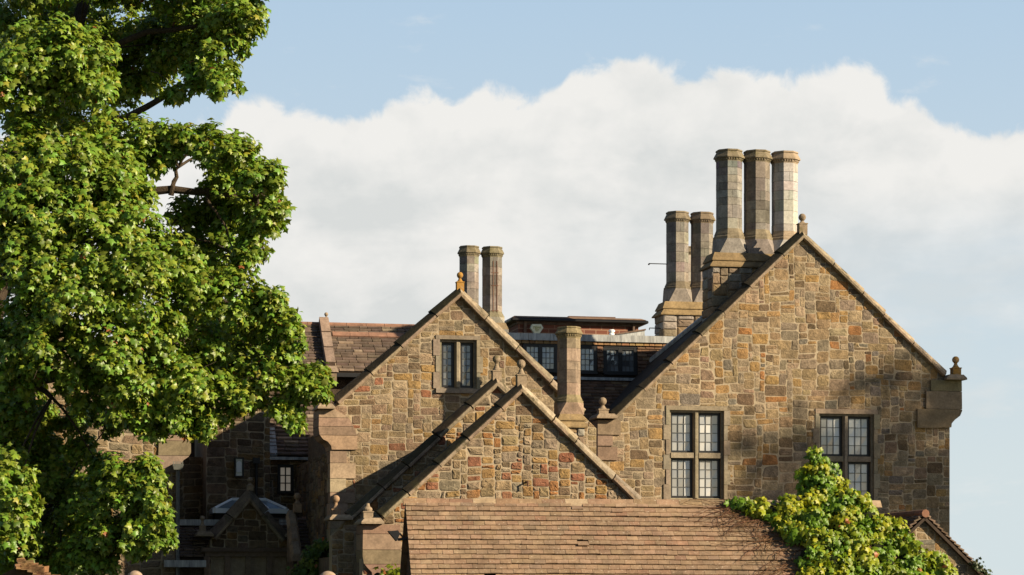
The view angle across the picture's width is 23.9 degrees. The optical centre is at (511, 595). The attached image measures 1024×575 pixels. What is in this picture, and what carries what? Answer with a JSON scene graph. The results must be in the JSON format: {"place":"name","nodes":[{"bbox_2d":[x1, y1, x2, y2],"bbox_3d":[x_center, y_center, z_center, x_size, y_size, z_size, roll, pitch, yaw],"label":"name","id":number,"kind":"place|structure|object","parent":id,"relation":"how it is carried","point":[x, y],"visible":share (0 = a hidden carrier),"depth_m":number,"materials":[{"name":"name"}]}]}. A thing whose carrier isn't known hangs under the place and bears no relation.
{"place":"outdoors","nodes":[
{"label":"outdoors","id":0,"kind":"place"},
{"bbox_2d":[2,557,50,574],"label":"roof","id":1,"kind":"structure","parent":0,"point":[27,567],"depth_m":32.71,"materials":[{"name":"tile"}]},
{"bbox_2d":[0,313,190,574],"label":"stone house","id":2,"kind":"structure","parent":0,"point":[174,452],"depth_m":47.59,"materials":[{"name":"brown stone"}]},
{"bbox_2d":[128,571,141,574],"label":"stone ball pier","id":3,"kind":"structure","parent":0,"point":[135,573],"depth_m":32.93,"materials":[{"name":"beige stone"}]},
{"bbox_2d":[159,312,414,456],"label":"slated range","id":4,"kind":"structure","parent":0,"point":[348,352],"depth_m":54.55,"materials":[{"name":"tile"}]},
{"bbox_2d":[285,537,328,574],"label":"shaded shrub","id":5,"kind":"object","parent":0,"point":[308,563],"visible":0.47,"depth_m":42.35,"materials":[{"name":"green plant"}]},
{"bbox_2d":[320,571,334,574],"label":"stone ball pier","id":6,"kind":"structure","parent":0,"point":[327,573],"depth_m":32.93,"materials":[{"name":"beige stone"}]},
{"bbox_2d":[373,563,399,574],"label":"shrub","id":7,"kind":"object","parent":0,"point":[392,571],"visible":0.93,"depth_m":37.42,"materials":[{"name":"green plant"}]},
{"bbox_2d":[297,355,509,574],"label":"gable","id":8,"kind":"structure","parent":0,"point":[472,409],"depth_m":40.87,"materials":[{"name":"stone"}]},
{"bbox_2d":[554,326,587,443],"bbox_3d":[1.040,-2.868,44.995,0.599,4.267,0.700,0,0,-12],"label":"chimney","id":9,"kind":"object","parent":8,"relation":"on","point":[568,408],"visible":0.27,"depth_m":44.80,"materials":[{"name":"stone"}]},
{"bbox_2d":[295,245,595,545],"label":"gabled wing","id":10,"kind":"structure","parent":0,"point":[409,391],"depth_m":45.88,"materials":[{"name":"brown stone"}]},
{"bbox_2d":[433,335,482,393],"bbox_3d":[-1.043,-4.405,46.062,0.961,1.096,0.256,0,0,-12],"label":"window","id":11,"kind":"structure","parent":10,"relation":"in","point":[459,363],"depth_m":46.06,"materials":[{"name":"stone"}]},
{"bbox_2d":[353,360,641,574],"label":"front gable","id":12,"kind":"structure","parent":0,"point":[519,440],"depth_m":39.94,"materials":[{"name":"stone"}]},
{"bbox_2d":[0,0,1023,574],"label":"sky","id":13,"kind":"structure","parent":0,"point":[562,136],"materials":[{"name":"blue"}]},
{"bbox_2d":[400,498,881,574],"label":"tiled barn","id":14,"kind":"structure","parent":0,"point":[496,536],"depth_m":35.48,"materials":[{"name":"tile"}]},
{"bbox_2d":[387,530,406,540],"bbox_3d":[-1.673,-0.879,35.300,0.287,0.157,0.200,0,0,-7],"label":"flood light","id":15,"kind":"object","parent":14,"relation":"attached to","point":[395,534],"visible":1,"depth_m":35.22,"materials":[{"name":"black metal"}]},
{"bbox_2d":[678,445,958,574],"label":"virginia creeper","id":16,"kind":"object","parent":14,"relation":"on","point":[855,524],"visible":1,"depth_m":35.86,"materials":[{"name":"green plant"}]},
{"bbox_2d":[648,211,715,335],"bbox_3d":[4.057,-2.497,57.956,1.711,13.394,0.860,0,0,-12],"label":"chimney","id":17,"kind":"object","parent":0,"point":[678,310],"visible":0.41,"depth_m":57.73,"materials":[{"name":"stone"}]},
{"label":"ground","id":18,"kind":"structure","parent":0,"visible":0},
{"bbox_2d":[0,0,337,574],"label":"sycamore tree","id":19,"kind":"object","parent":18,"relation":"on","point":[143,391],"visible":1,"depth_m":40.00,"materials":[{"name":"green plant"}]},
{"bbox_2d":[195,344,269,527],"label":"stair wing","id":20,"kind":"structure","parent":18,"relation":"on","point":[248,439],"depth_m":49.90,"materials":[{"name":"brown stone"}]},
{"bbox_2d":[234,457,243,476],"bbox_3d":[-5.616,-2.645,49.720,0.188,0.401,0.200,0,0,-12],"label":"window","id":21,"kind":"structure","parent":20,"relation":"attached to","point":[238,466],"depth_m":49.66,"materials":[{"name":"glass"}]},
{"bbox_2d":[164,477,310,574],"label":"porch","id":22,"kind":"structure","parent":18,"relation":"on","point":[245,534],"depth_m":47.96,"materials":[{"name":"stone"}]},
{"bbox_2d":[200,548,286,574],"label":"window","id":23,"kind":"structure","parent":22,"relation":"in","point":[226,553],"depth_m":47.86,"materials":[{"name":"stone"}]},
{"bbox_2d":[209,498,288,526],"bbox_3d":[-5.364,-0.900,49.319,1.548,2.201,0.850,0,0,-12],"label":"roof lantern","id":24,"kind":"object","parent":22,"relation":"attached to","point":[219,511],"visible":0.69,"depth_m":49.06,"materials":[{"name":"white paint"}]},
{"bbox_2d":[175,396,333,518],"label":"range","id":25,"kind":"structure","parent":18,"relation":"on","point":[288,454],"depth_m":50.91,"materials":[{"name":"stone"}]},
{"bbox_2d":[277,465,293,493],"bbox_3d":[-4.778,-2.461,50.982,0.335,0.610,0.110,0,0,-12],"label":"window","id":26,"kind":"structure","parent":25,"relation":"in","point":[285,473],"depth_m":50.96,"materials":[{"name":"glass"}]},
{"bbox_2d":[286,493,301,574],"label":"coped wall","id":27,"kind":"structure","parent":18,"relation":"on","point":[294,552],"depth_m":46.14,"materials":[{"name":"stone"}]},
{"bbox_2d":[508,333,675,422],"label":"attic range","id":28,"kind":"structure","parent":18,"relation":"on","point":[612,367],"depth_m":54.43,"materials":[{"name":"stone"}]},
{"bbox_2d":[522,343,556,372],"bbox_3d":[0.635,-5.341,54.200,0.812,0.653,0.120,0,0,-12],"label":"window","id":29,"kind":"structure","parent":28,"relation":"in","point":[545,355],"depth_m":54.24,"materials":[{"name":"black glass"}]},
{"bbox_2d":[504,316,648,334],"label":"brick block","id":30,"kind":"structure","parent":28,"relation":"on","point":[593,325],"depth_m":60.00,"materials":[{"name":"brick"}]},
{"bbox_2d":[530,324,542,332],"bbox_3d":[0.605,-6.576,59.593,0.321,0.239,0.136,0,0,-12],"label":"alarm box","id":31,"kind":"object","parent":30,"relation":"attached to","point":[536,328],"visible":0.97,"depth_m":59.54,"materials":[{"name":"white plastic"}]},
{"bbox_2d":[580,345,597,373],"bbox_3d":[1.657,-5.323,54.419,0.569,0.653,0.120,0,0,-12],"label":"window","id":32,"kind":"structure","parent":28,"relation":"in","point":[588,353],"depth_m":54.45,"materials":[{"name":"black glass"}]},
{"bbox_2d":[608,329,614,334],"bbox_3d":[2.332,-6.114,56.500,0.160,0.221,0.152,0,0,-12],"label":"roof vent","id":33,"kind":"object","parent":28,"relation":"on","point":[611,331],"visible":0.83,"depth_m":56.45,"materials":[{"name":"white paint"}]},
{"bbox_2d":[603,346,637,375],"bbox_3d":[2.445,-5.314,54.585,0.804,0.653,0.120,0,0,-12],"label":"window","id":34,"kind":"structure","parent":28,"relation":"in","point":[617,360],"depth_m":54.57,"materials":[{"name":"black glass"}]},
{"bbox_2d":[615,329,645,335],"bbox_3d":[2.695,-6.122,56.885,0.711,0.256,0.860,0,0,-12],"label":"roof hatch","id":35,"kind":"object","parent":28,"relation":"on","point":[641,332],"visible":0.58,"depth_m":56.51,"materials":[{"name":"white metal"}]},
{"bbox_2d":[688,246,690,284],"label":"chimney","id":36,"kind":"object","parent":18,"relation":"on","point":[689,257],"visible":0.09,"depth_m":65.76,"materials":[{"name":"stone"}]},
{"bbox_2d":[589,148,966,535],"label":"stone house","id":37,"kind":"structure","parent":18,"relation":"on","point":[776,359],"depth_m":51.05,"materials":[{"name":"brown stone"}]},
{"bbox_2d":[663,405,729,499],"bbox_3d":[3.844,-2.957,50.589,1.448,2.027,0.256,0,0,-12],"label":"window","id":38,"kind":"structure","parent":37,"relation":"in","point":[695,461],"depth_m":50.63,"materials":[{"name":"glass"}]},
{"bbox_2d":[813,409,879,499],"bbox_3d":[7.066,-2.921,51.274,1.493,2.071,0.256,0,0,-12],"label":"window","id":39,"kind":"structure","parent":37,"relation":"in","point":[848,437],"depth_m":51.31,"materials":[{"name":"glass"}]},
{"bbox_2d":[879,509,987,574],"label":"outbuilding","id":40,"kind":"structure","parent":18,"relation":"on","point":[927,530],"depth_m":44.05,"materials":[{"name":"stone"}]},
{"bbox_2d":[968,557,992,574],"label":"seedling","id":41,"kind":"object","parent":40,"relation":"on","point":[977,566],"visible":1,"depth_m":43.95,"materials":[{"name":"green plant"}]}
]}

